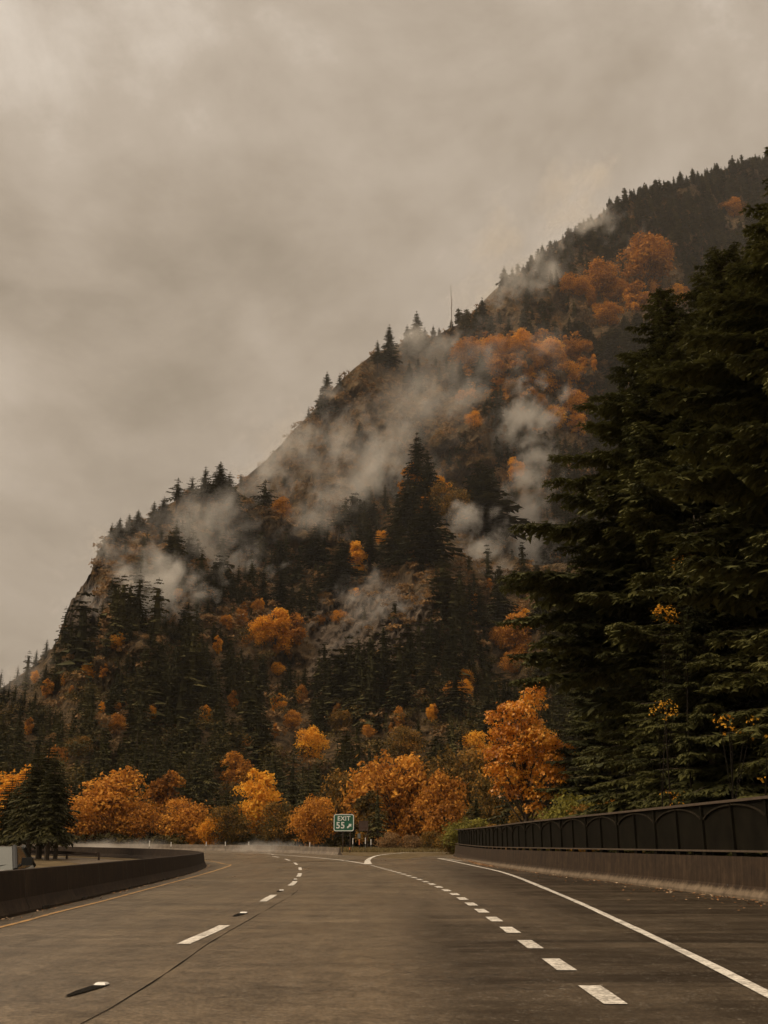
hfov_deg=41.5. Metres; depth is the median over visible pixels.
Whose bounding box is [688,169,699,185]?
conifer tree
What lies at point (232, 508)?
conifer tree
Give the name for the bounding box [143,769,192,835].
deciduous tree
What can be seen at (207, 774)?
conifer tree
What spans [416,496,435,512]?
deciduous tree
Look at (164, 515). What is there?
conifer tree
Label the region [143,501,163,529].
conifer tree
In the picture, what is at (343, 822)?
exit sign
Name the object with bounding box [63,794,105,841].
deciduous tree
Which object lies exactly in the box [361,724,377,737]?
deciduous tree
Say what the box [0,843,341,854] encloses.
barrier
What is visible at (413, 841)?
bush
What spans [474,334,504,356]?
deciduous tree
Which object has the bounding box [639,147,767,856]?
conifer
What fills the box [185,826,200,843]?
deciduous tree
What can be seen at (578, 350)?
deciduous tree
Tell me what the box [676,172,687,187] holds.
conifer tree
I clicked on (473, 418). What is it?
deciduous tree
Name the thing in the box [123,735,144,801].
conifer tree
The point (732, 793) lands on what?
maple sapling
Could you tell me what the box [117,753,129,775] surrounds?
conifer tree
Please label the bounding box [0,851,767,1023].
road
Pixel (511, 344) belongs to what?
deciduous tree
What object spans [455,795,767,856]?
screen fence
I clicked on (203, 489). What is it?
conifer tree
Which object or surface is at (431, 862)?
exit road
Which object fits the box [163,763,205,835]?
conifer tree
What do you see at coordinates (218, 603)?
conifer tree
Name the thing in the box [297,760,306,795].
conifer tree
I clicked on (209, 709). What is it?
deciduous tree
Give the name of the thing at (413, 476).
deciduous tree
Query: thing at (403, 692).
conifer tree
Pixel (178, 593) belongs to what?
deciduous tree
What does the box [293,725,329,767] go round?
deciduous tree
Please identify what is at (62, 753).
deciduous tree
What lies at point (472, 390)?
deciduous tree
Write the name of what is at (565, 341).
deciduous tree
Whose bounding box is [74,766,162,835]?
deciduous tree
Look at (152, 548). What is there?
undergrowth
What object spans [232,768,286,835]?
deciduous tree
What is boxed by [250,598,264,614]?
deciduous tree
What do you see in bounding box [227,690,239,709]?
deciduous tree
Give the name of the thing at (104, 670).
deciduous tree
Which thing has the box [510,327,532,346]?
deciduous tree
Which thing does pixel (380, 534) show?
deciduous tree
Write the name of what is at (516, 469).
deciduous tree
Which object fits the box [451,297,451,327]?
dead tree
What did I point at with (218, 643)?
deciduous tree
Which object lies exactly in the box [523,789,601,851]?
bush
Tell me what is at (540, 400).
deciduous tree
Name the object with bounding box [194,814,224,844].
deciduous tree
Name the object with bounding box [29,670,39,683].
deciduous tree
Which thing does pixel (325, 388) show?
conifer tree
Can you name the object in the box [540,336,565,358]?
deciduous tree
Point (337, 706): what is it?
deciduous tree
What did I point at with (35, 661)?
conifer tree
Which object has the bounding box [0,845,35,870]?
car
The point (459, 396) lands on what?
undergrowth
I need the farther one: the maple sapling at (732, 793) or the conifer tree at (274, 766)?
the conifer tree at (274, 766)
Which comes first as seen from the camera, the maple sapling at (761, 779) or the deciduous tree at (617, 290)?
the maple sapling at (761, 779)
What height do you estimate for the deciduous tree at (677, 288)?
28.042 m
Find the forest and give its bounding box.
[0,149,767,846]
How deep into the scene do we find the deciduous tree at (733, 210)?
1267.28 m
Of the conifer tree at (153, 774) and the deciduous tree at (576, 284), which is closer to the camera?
the conifer tree at (153, 774)
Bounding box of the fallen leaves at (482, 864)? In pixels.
[468,860,493,866]
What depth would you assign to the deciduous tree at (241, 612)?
346.14 m
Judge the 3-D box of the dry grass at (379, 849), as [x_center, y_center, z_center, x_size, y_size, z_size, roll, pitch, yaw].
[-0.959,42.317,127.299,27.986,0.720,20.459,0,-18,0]
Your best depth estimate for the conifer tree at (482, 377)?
832.91 m
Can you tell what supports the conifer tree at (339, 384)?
on the mountain
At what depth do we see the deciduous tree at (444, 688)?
273.02 m
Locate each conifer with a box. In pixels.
[495,288,767,853]
[534,633,635,814]
[572,242,758,800]
[625,515,767,856]
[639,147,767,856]
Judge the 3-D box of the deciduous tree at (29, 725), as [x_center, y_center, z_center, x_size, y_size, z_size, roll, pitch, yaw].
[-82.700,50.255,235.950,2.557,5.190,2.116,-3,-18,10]
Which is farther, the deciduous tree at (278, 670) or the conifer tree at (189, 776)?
the deciduous tree at (278, 670)
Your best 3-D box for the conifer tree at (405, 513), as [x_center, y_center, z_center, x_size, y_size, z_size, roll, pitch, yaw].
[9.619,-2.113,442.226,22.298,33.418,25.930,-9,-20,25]
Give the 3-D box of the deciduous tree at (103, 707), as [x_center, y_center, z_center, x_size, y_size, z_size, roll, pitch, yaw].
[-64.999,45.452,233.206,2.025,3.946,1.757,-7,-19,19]
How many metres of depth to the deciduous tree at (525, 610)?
347.62 m
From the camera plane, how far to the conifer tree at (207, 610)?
333.86 m
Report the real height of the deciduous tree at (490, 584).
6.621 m
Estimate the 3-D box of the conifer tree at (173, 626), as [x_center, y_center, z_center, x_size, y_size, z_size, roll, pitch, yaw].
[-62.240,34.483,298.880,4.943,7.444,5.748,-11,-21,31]
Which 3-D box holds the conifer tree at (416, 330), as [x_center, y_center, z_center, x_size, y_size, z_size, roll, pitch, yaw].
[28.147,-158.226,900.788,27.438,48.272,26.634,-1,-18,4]
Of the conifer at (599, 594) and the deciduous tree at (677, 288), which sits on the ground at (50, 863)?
the conifer at (599, 594)
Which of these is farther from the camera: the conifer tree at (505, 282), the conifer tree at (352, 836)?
the conifer tree at (505, 282)
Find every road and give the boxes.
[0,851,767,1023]
[32,857,122,863]
[399,855,507,868]
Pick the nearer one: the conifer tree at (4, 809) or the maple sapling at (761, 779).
the maple sapling at (761, 779)
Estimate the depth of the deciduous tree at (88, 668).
268.42 m
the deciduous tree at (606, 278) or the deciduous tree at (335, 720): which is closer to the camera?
the deciduous tree at (335, 720)
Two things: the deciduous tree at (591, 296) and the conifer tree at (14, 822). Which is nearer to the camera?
the conifer tree at (14, 822)
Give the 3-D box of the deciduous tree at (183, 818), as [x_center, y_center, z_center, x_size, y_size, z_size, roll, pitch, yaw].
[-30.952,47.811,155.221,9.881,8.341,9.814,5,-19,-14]
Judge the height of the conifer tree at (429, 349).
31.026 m
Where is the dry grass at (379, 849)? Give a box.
[318,846,447,851]
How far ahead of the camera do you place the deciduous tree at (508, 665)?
315.11 m
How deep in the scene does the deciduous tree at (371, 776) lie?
152.65 m
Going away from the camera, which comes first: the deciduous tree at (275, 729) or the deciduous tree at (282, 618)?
the deciduous tree at (275, 729)
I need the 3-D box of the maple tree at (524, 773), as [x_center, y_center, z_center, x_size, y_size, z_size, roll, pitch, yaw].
[9.300,16.373,63.508,6.250,12.373,4.338,10,-20,-27]
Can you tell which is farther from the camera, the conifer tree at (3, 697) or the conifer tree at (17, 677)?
the conifer tree at (17, 677)
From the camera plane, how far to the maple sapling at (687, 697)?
36.16 m
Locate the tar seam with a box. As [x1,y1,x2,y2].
[80,890,297,1023]
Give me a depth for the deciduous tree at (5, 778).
159.57 m
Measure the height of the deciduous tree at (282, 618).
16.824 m
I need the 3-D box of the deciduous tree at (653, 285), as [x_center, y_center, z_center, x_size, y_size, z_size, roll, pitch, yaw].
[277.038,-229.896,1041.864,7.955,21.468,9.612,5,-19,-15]
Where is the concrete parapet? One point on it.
(743, 877)
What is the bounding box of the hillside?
[0,489,584,847]
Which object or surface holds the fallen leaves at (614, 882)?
on the road at (331, 940)
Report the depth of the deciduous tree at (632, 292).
996.17 m
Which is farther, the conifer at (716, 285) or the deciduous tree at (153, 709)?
the deciduous tree at (153, 709)
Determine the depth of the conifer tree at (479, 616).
345.60 m
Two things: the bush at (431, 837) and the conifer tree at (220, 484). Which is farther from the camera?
the conifer tree at (220, 484)
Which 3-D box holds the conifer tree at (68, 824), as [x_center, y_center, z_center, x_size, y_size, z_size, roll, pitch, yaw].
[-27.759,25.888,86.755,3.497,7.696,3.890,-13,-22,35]
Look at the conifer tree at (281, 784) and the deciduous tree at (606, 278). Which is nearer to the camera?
the conifer tree at (281, 784)
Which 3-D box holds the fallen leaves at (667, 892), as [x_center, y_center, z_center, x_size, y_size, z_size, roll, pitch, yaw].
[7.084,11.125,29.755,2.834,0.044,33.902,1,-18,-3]
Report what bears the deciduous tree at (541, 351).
on the mountain
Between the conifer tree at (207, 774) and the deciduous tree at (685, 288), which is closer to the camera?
the conifer tree at (207, 774)
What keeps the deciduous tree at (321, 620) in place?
on the hillside
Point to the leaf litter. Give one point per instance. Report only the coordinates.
(104, 896)
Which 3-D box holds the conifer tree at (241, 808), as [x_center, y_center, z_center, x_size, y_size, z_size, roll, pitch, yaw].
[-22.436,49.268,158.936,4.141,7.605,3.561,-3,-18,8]
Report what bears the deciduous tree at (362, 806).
on the ground at (50, 863)
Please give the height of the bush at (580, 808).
4.232 m
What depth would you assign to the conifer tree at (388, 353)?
858.95 m
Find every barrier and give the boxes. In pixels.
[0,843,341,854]
[0,846,206,919]
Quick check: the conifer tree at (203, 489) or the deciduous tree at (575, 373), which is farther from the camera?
the deciduous tree at (575, 373)
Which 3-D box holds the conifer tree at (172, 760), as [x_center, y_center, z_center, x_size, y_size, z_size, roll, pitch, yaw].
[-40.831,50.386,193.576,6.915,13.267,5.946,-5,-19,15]
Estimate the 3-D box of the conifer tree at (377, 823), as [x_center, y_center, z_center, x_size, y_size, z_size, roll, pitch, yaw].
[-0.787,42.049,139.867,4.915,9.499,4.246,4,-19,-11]
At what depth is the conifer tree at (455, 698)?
264.27 m
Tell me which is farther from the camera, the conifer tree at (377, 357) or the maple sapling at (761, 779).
the conifer tree at (377, 357)
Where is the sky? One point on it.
(211, 210)
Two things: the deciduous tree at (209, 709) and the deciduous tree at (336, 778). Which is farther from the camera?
the deciduous tree at (209, 709)
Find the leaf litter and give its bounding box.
[0,865,209,923]
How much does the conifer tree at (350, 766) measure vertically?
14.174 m
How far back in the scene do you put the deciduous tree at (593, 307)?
998.59 m
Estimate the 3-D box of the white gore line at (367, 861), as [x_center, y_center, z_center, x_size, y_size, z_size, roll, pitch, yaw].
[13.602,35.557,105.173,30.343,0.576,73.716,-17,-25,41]
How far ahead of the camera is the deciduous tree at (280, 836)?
149.80 m
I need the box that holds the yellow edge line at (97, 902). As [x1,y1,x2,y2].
[0,860,230,927]
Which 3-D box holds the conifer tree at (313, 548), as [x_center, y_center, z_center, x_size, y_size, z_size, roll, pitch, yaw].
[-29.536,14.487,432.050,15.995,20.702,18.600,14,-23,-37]
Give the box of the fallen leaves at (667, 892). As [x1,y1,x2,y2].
[528,875,767,908]
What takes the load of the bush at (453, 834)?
on the ground at (50, 863)
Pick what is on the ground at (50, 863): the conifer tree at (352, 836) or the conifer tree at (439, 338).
the conifer tree at (352, 836)
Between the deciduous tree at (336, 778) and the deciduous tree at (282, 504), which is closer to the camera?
the deciduous tree at (336, 778)
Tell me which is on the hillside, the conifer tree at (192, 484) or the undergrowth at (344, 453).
the conifer tree at (192, 484)
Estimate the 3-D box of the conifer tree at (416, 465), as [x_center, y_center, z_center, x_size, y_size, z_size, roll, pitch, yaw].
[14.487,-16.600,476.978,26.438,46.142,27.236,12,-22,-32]
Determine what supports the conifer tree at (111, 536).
on the hillside
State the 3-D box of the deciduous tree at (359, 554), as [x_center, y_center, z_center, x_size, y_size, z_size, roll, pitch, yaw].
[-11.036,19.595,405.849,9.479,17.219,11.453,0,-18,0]
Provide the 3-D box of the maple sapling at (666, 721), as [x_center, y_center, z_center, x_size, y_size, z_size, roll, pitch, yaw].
[10.521,8.253,36.286,1.168,10.229,1.105,-10,-21,27]
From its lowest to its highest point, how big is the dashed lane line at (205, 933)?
0.234 m
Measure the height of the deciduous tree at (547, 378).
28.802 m
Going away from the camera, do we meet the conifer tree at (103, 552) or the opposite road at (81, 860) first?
the opposite road at (81, 860)
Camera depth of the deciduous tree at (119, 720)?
221.77 m
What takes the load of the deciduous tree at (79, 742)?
on the hillside
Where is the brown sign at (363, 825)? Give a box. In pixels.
[359,821,367,838]
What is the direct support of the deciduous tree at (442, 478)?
on the hillside
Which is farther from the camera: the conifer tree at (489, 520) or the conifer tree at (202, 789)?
the conifer tree at (489, 520)
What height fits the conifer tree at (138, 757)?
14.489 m
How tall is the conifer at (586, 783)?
17.288 m
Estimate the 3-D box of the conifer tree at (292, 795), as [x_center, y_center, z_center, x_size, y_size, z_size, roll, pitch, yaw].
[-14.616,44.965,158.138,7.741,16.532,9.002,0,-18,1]
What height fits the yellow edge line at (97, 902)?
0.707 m
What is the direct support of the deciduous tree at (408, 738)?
on the hillside
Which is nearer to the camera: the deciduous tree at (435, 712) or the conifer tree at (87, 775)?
the conifer tree at (87, 775)
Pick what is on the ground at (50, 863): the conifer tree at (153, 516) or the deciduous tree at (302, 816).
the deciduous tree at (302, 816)
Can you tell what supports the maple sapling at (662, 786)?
on the ground at (50, 863)
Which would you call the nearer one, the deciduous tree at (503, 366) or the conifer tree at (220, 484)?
the conifer tree at (220, 484)
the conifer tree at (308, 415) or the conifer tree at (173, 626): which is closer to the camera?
the conifer tree at (173, 626)
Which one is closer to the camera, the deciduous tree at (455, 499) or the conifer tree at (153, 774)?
the conifer tree at (153, 774)
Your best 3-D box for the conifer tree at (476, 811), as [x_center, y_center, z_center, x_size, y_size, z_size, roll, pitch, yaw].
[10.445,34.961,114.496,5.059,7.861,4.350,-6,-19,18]
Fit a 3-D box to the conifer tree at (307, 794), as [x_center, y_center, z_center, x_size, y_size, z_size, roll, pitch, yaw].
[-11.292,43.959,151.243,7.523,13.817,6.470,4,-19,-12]
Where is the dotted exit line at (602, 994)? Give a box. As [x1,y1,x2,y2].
[371,865,627,1003]
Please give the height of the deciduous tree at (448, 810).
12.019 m
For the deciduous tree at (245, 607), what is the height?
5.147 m
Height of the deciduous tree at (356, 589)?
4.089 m
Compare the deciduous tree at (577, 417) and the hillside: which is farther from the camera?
the deciduous tree at (577, 417)
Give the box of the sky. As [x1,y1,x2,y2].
[0,0,767,686]
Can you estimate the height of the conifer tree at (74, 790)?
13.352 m
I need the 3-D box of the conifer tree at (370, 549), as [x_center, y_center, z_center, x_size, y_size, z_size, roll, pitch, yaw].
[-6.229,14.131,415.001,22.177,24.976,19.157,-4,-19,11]
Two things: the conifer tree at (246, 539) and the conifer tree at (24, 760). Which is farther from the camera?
the conifer tree at (246, 539)
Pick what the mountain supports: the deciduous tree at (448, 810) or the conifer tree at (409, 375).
the conifer tree at (409, 375)
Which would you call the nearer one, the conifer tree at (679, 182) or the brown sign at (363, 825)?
the brown sign at (363, 825)
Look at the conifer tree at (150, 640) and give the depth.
274.93 m
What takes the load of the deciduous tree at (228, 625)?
on the hillside
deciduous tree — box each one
[0,764,31,829]
[24,717,33,737]
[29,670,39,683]
[41,678,53,697]
[47,744,68,765]
[63,735,94,758]
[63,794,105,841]
[72,789,132,838]
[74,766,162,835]
[82,662,95,683]
[98,701,104,712]
[99,663,108,677]
[106,713,126,734]
[106,799,163,843]
[109,632,124,653]
[115,702,121,710]
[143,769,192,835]
[149,705,156,718]
[151,796,211,843]
[173,588,182,602]
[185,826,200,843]
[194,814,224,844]
[199,704,212,721]
[206,804,258,844]
[212,635,222,655]
[219,614,231,624]
[219,750,254,792]
[225,619,232,631]
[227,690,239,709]
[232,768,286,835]
[234,608,248,630]
[241,602,247,612]
[241,735,250,751]
[245,616,276,650]
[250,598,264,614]
[253,607,293,656]
[253,800,303,845]
[270,496,292,520]
[270,693,286,716]
[271,662,286,675]
[271,723,278,739]
[282,709,302,728]
[284,612,308,664]
[284,794,336,846]
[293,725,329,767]
[294,684,307,704]
[316,768,365,839]
[317,614,325,625]
[325,709,353,733]
[329,609,348,624]
[333,703,341,711]
[334,749,432,845]
[347,540,367,572]
[351,790,388,847]
[352,587,359,596]
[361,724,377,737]
[376,530,387,543]
[383,723,425,764]
[387,765,438,846]
[394,706,404,726]
[397,462,421,500]
[401,743,490,832]
[410,767,471,844]
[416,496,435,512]
[426,480,475,526]
[426,704,434,721]
[430,703,438,718]
[436,475,446,495]
[442,681,451,690]
[447,336,486,367]
[457,668,475,685]
[457,730,491,765]
[458,678,474,696]
[461,773,507,824]
[463,388,479,401]
[464,410,483,426]
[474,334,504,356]
[486,578,492,589]
[487,626,500,646]
[488,356,508,376]
[490,612,534,653]
[496,336,529,353]
[497,650,525,672]
[503,380,523,395]
[507,456,526,481]
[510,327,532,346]
[520,608,531,635]
[521,365,536,383]
[527,342,550,368]
[528,345,541,371]
[530,392,549,410]
[536,368,557,397]
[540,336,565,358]
[542,405,568,428]
[545,346,567,370]
[556,387,588,421]
[558,272,592,297]
[561,335,569,352]
[563,359,582,390]
[566,337,593,355]
[566,411,586,439]
[580,256,621,298]
[580,361,586,377]
[585,288,596,307]
[590,302,597,312]
[591,354,597,371]
[592,301,625,326]
[607,278,628,303]
[616,231,675,290]
[622,280,650,312]
[649,280,656,292]
[655,236,676,278]
[665,283,686,306]
[678,286,688,302]
[717,196,746,217]
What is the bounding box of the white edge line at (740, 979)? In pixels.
[438,858,767,997]
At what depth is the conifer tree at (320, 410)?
790.22 m
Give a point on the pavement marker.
(96, 985)
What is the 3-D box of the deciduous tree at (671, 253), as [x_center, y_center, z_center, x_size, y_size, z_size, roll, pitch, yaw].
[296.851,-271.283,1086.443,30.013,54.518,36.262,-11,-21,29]
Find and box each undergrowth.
[0,833,428,847]
[41,489,562,826]
[237,200,706,562]
[454,328,595,431]
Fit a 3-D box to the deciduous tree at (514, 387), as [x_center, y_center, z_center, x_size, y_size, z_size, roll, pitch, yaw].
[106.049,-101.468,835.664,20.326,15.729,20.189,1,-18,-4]
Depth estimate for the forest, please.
306.09 m
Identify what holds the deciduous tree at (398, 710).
on the hillside
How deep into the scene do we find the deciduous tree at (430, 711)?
256.11 m
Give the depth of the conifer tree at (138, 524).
390.27 m
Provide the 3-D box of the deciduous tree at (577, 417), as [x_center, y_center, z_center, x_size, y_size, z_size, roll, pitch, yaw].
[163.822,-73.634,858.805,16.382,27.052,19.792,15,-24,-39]
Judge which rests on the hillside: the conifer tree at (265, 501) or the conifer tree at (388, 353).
the conifer tree at (265, 501)
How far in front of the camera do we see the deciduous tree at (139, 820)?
152.84 m
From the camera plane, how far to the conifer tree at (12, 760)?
176.94 m
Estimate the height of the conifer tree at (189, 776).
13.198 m
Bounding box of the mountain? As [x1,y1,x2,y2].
[234,160,766,564]
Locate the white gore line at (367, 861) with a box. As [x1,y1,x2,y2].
[364,852,409,863]
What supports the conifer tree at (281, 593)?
on the hillside
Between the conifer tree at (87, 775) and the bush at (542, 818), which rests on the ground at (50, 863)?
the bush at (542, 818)
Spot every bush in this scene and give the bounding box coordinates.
[372,832,401,847]
[398,834,423,848]
[418,830,442,849]
[430,832,456,853]
[438,816,490,854]
[505,805,542,849]
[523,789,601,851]
[529,805,557,850]
[556,803,598,851]
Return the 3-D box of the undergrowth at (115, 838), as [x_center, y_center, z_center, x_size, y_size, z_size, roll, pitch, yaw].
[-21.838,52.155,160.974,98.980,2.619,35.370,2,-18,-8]
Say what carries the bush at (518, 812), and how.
on the ground at (50, 863)
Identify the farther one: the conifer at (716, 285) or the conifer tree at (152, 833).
the conifer tree at (152, 833)
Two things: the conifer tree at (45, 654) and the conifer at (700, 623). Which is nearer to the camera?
the conifer at (700, 623)
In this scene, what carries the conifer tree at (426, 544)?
on the hillside
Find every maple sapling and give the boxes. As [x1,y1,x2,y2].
[648,604,679,853]
[649,699,677,853]
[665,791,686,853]
[672,555,694,854]
[713,714,758,798]
[757,735,767,854]
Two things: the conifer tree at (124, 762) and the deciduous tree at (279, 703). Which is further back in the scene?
the deciduous tree at (279, 703)
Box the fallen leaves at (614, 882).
[456,857,759,903]
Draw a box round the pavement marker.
[67,982,109,995]
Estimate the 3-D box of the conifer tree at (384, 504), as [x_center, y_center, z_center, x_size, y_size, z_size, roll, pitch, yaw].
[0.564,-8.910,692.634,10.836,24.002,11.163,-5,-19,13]
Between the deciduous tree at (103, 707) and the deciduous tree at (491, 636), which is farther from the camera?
the deciduous tree at (491, 636)
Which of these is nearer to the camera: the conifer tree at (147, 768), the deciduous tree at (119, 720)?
the conifer tree at (147, 768)
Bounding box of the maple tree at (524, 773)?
[477,682,581,821]
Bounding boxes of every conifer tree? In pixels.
[0,684,9,708]
[0,769,35,849]
[0,778,21,845]
[3,740,31,797]
[3,753,49,854]
[6,740,19,773]
[10,665,22,687]
[11,742,68,858]
[13,742,22,774]
[22,760,72,859]
[32,650,38,667]
[37,769,80,858]
[40,638,48,660]
[69,773,80,813]
[76,745,98,814]
[92,758,100,779]
[97,537,110,560]
[98,628,111,657]
[101,523,120,546]
[107,520,127,542]
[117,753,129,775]
[123,515,134,536]
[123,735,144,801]
[124,619,139,640]
[126,511,148,532]
[130,741,143,773]
[131,736,165,814]
[134,773,145,801]
[141,742,152,788]
[142,793,163,837]
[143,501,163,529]
[145,622,157,647]
[156,498,174,524]
[162,743,182,792]
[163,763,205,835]
[165,619,179,640]
[165,748,175,787]
[166,478,190,512]
[181,477,196,505]
[182,758,192,792]
[182,762,193,801]
[187,750,207,807]
[188,467,220,504]
[190,735,220,811]
[200,601,215,621]
[202,462,240,506]
[205,754,213,802]
[210,583,226,612]
[213,778,237,844]
[220,472,243,517]
[228,515,269,555]
[237,805,252,844]
[250,479,278,522]
[255,570,271,604]
[266,742,288,836]
[266,752,277,786]
[269,570,295,607]
[271,748,305,845]
[277,768,288,802]
[286,761,330,846]
[295,523,333,568]
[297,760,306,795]
[305,407,311,423]
[311,538,366,593]
[312,393,327,419]
[314,372,334,412]
[315,770,331,846]
[318,527,330,564]
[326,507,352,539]
[331,373,344,412]
[337,752,356,804]
[337,791,369,847]
[350,519,386,573]
[362,783,388,847]
[369,340,385,368]
[373,512,408,570]
[377,485,391,512]
[380,327,403,371]
[380,661,422,711]
[381,471,419,537]
[384,489,466,566]
[393,433,424,506]
[399,326,417,360]
[403,363,416,384]
[409,311,429,353]
[410,450,452,511]
[414,328,435,357]
[414,654,442,693]
[434,328,444,348]
[436,667,479,716]
[447,360,471,394]
[459,459,531,544]
[464,788,490,827]
[468,583,495,633]
[469,352,497,392]
[484,570,519,629]
[488,774,520,825]
[492,719,521,779]
[501,276,509,286]
[675,177,683,187]
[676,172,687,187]
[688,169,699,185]
[736,158,743,170]
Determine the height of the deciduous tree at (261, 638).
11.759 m
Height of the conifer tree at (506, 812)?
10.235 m
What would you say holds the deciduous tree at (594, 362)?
on the mountain
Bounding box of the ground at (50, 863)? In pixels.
[31,852,463,867]
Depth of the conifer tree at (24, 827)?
86.37 m
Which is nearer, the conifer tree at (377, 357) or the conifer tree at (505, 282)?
the conifer tree at (377, 357)
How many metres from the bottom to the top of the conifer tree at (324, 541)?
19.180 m
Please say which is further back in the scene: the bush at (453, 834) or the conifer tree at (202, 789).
the conifer tree at (202, 789)
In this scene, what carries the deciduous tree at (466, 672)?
on the hillside
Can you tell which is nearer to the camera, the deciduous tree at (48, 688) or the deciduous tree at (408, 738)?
the deciduous tree at (408, 738)
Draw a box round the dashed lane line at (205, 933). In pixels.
[177,856,301,943]
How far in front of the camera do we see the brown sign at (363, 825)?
129.16 m
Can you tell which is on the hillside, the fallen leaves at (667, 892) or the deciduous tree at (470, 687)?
the deciduous tree at (470, 687)
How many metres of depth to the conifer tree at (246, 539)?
437.52 m
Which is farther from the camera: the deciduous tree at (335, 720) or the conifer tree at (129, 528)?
the conifer tree at (129, 528)
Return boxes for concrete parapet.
[453,845,767,901]
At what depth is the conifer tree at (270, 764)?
196.28 m
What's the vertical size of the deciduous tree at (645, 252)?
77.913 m
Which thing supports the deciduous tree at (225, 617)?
on the hillside
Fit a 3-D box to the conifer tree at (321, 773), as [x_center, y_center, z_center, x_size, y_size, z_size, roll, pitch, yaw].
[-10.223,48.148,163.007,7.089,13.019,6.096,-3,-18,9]
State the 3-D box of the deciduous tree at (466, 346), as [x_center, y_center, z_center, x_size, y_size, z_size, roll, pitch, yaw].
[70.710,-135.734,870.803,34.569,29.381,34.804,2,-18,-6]
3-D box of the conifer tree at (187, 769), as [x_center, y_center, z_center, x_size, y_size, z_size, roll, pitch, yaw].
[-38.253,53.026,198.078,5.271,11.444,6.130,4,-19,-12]
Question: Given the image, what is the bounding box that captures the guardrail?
[31,850,99,859]
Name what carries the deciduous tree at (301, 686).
on the hillside
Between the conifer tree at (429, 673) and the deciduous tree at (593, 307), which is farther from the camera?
the deciduous tree at (593, 307)
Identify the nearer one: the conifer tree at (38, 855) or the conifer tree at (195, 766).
the conifer tree at (38, 855)
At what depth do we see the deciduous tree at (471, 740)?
230.31 m
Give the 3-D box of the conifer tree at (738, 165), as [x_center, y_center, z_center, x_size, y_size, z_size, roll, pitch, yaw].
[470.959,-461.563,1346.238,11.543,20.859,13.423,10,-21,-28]
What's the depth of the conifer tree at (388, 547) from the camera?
400.24 m
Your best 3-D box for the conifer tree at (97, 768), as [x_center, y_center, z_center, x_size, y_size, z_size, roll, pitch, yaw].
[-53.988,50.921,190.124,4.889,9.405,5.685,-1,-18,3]
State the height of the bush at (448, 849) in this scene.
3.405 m
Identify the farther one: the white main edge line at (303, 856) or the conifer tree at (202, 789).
the conifer tree at (202, 789)
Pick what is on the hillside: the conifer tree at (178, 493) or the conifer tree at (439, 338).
the conifer tree at (178, 493)
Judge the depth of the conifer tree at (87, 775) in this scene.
174.65 m
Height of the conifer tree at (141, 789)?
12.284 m
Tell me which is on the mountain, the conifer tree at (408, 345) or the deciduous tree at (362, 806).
the conifer tree at (408, 345)
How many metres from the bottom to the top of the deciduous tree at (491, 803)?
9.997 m
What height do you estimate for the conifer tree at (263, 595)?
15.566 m
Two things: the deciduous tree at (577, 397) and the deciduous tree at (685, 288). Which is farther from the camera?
the deciduous tree at (685, 288)
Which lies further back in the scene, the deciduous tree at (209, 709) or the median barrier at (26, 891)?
the deciduous tree at (209, 709)
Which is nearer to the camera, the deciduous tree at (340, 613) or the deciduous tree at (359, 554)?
the deciduous tree at (340, 613)
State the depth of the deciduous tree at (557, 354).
881.23 m
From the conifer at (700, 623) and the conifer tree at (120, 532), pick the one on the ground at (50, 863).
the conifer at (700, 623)
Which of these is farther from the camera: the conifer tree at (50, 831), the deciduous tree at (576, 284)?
the deciduous tree at (576, 284)
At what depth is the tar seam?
10.86 m
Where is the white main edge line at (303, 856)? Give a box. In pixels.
[209,852,363,863]
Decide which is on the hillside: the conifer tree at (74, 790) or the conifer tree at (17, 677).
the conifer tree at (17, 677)
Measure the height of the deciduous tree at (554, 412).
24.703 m
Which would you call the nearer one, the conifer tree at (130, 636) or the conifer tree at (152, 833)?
the conifer tree at (152, 833)
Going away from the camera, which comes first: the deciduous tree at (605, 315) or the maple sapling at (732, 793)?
the maple sapling at (732, 793)
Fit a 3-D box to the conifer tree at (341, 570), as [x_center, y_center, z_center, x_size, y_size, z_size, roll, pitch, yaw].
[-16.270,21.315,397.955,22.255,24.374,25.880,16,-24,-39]
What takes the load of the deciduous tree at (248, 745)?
on the hillside
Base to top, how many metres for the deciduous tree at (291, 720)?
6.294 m
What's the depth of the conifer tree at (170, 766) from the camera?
176.82 m
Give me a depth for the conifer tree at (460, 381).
831.30 m
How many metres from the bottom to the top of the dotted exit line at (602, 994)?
0.007 m
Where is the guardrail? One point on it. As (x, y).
(66, 853)
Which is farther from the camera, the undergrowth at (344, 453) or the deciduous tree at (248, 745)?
the undergrowth at (344, 453)
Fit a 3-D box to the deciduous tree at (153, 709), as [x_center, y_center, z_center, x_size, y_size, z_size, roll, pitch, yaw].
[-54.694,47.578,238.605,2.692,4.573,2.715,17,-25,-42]
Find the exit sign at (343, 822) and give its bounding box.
[334,814,353,852]
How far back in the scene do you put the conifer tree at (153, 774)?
174.14 m
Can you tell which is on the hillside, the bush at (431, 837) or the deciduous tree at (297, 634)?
the deciduous tree at (297, 634)

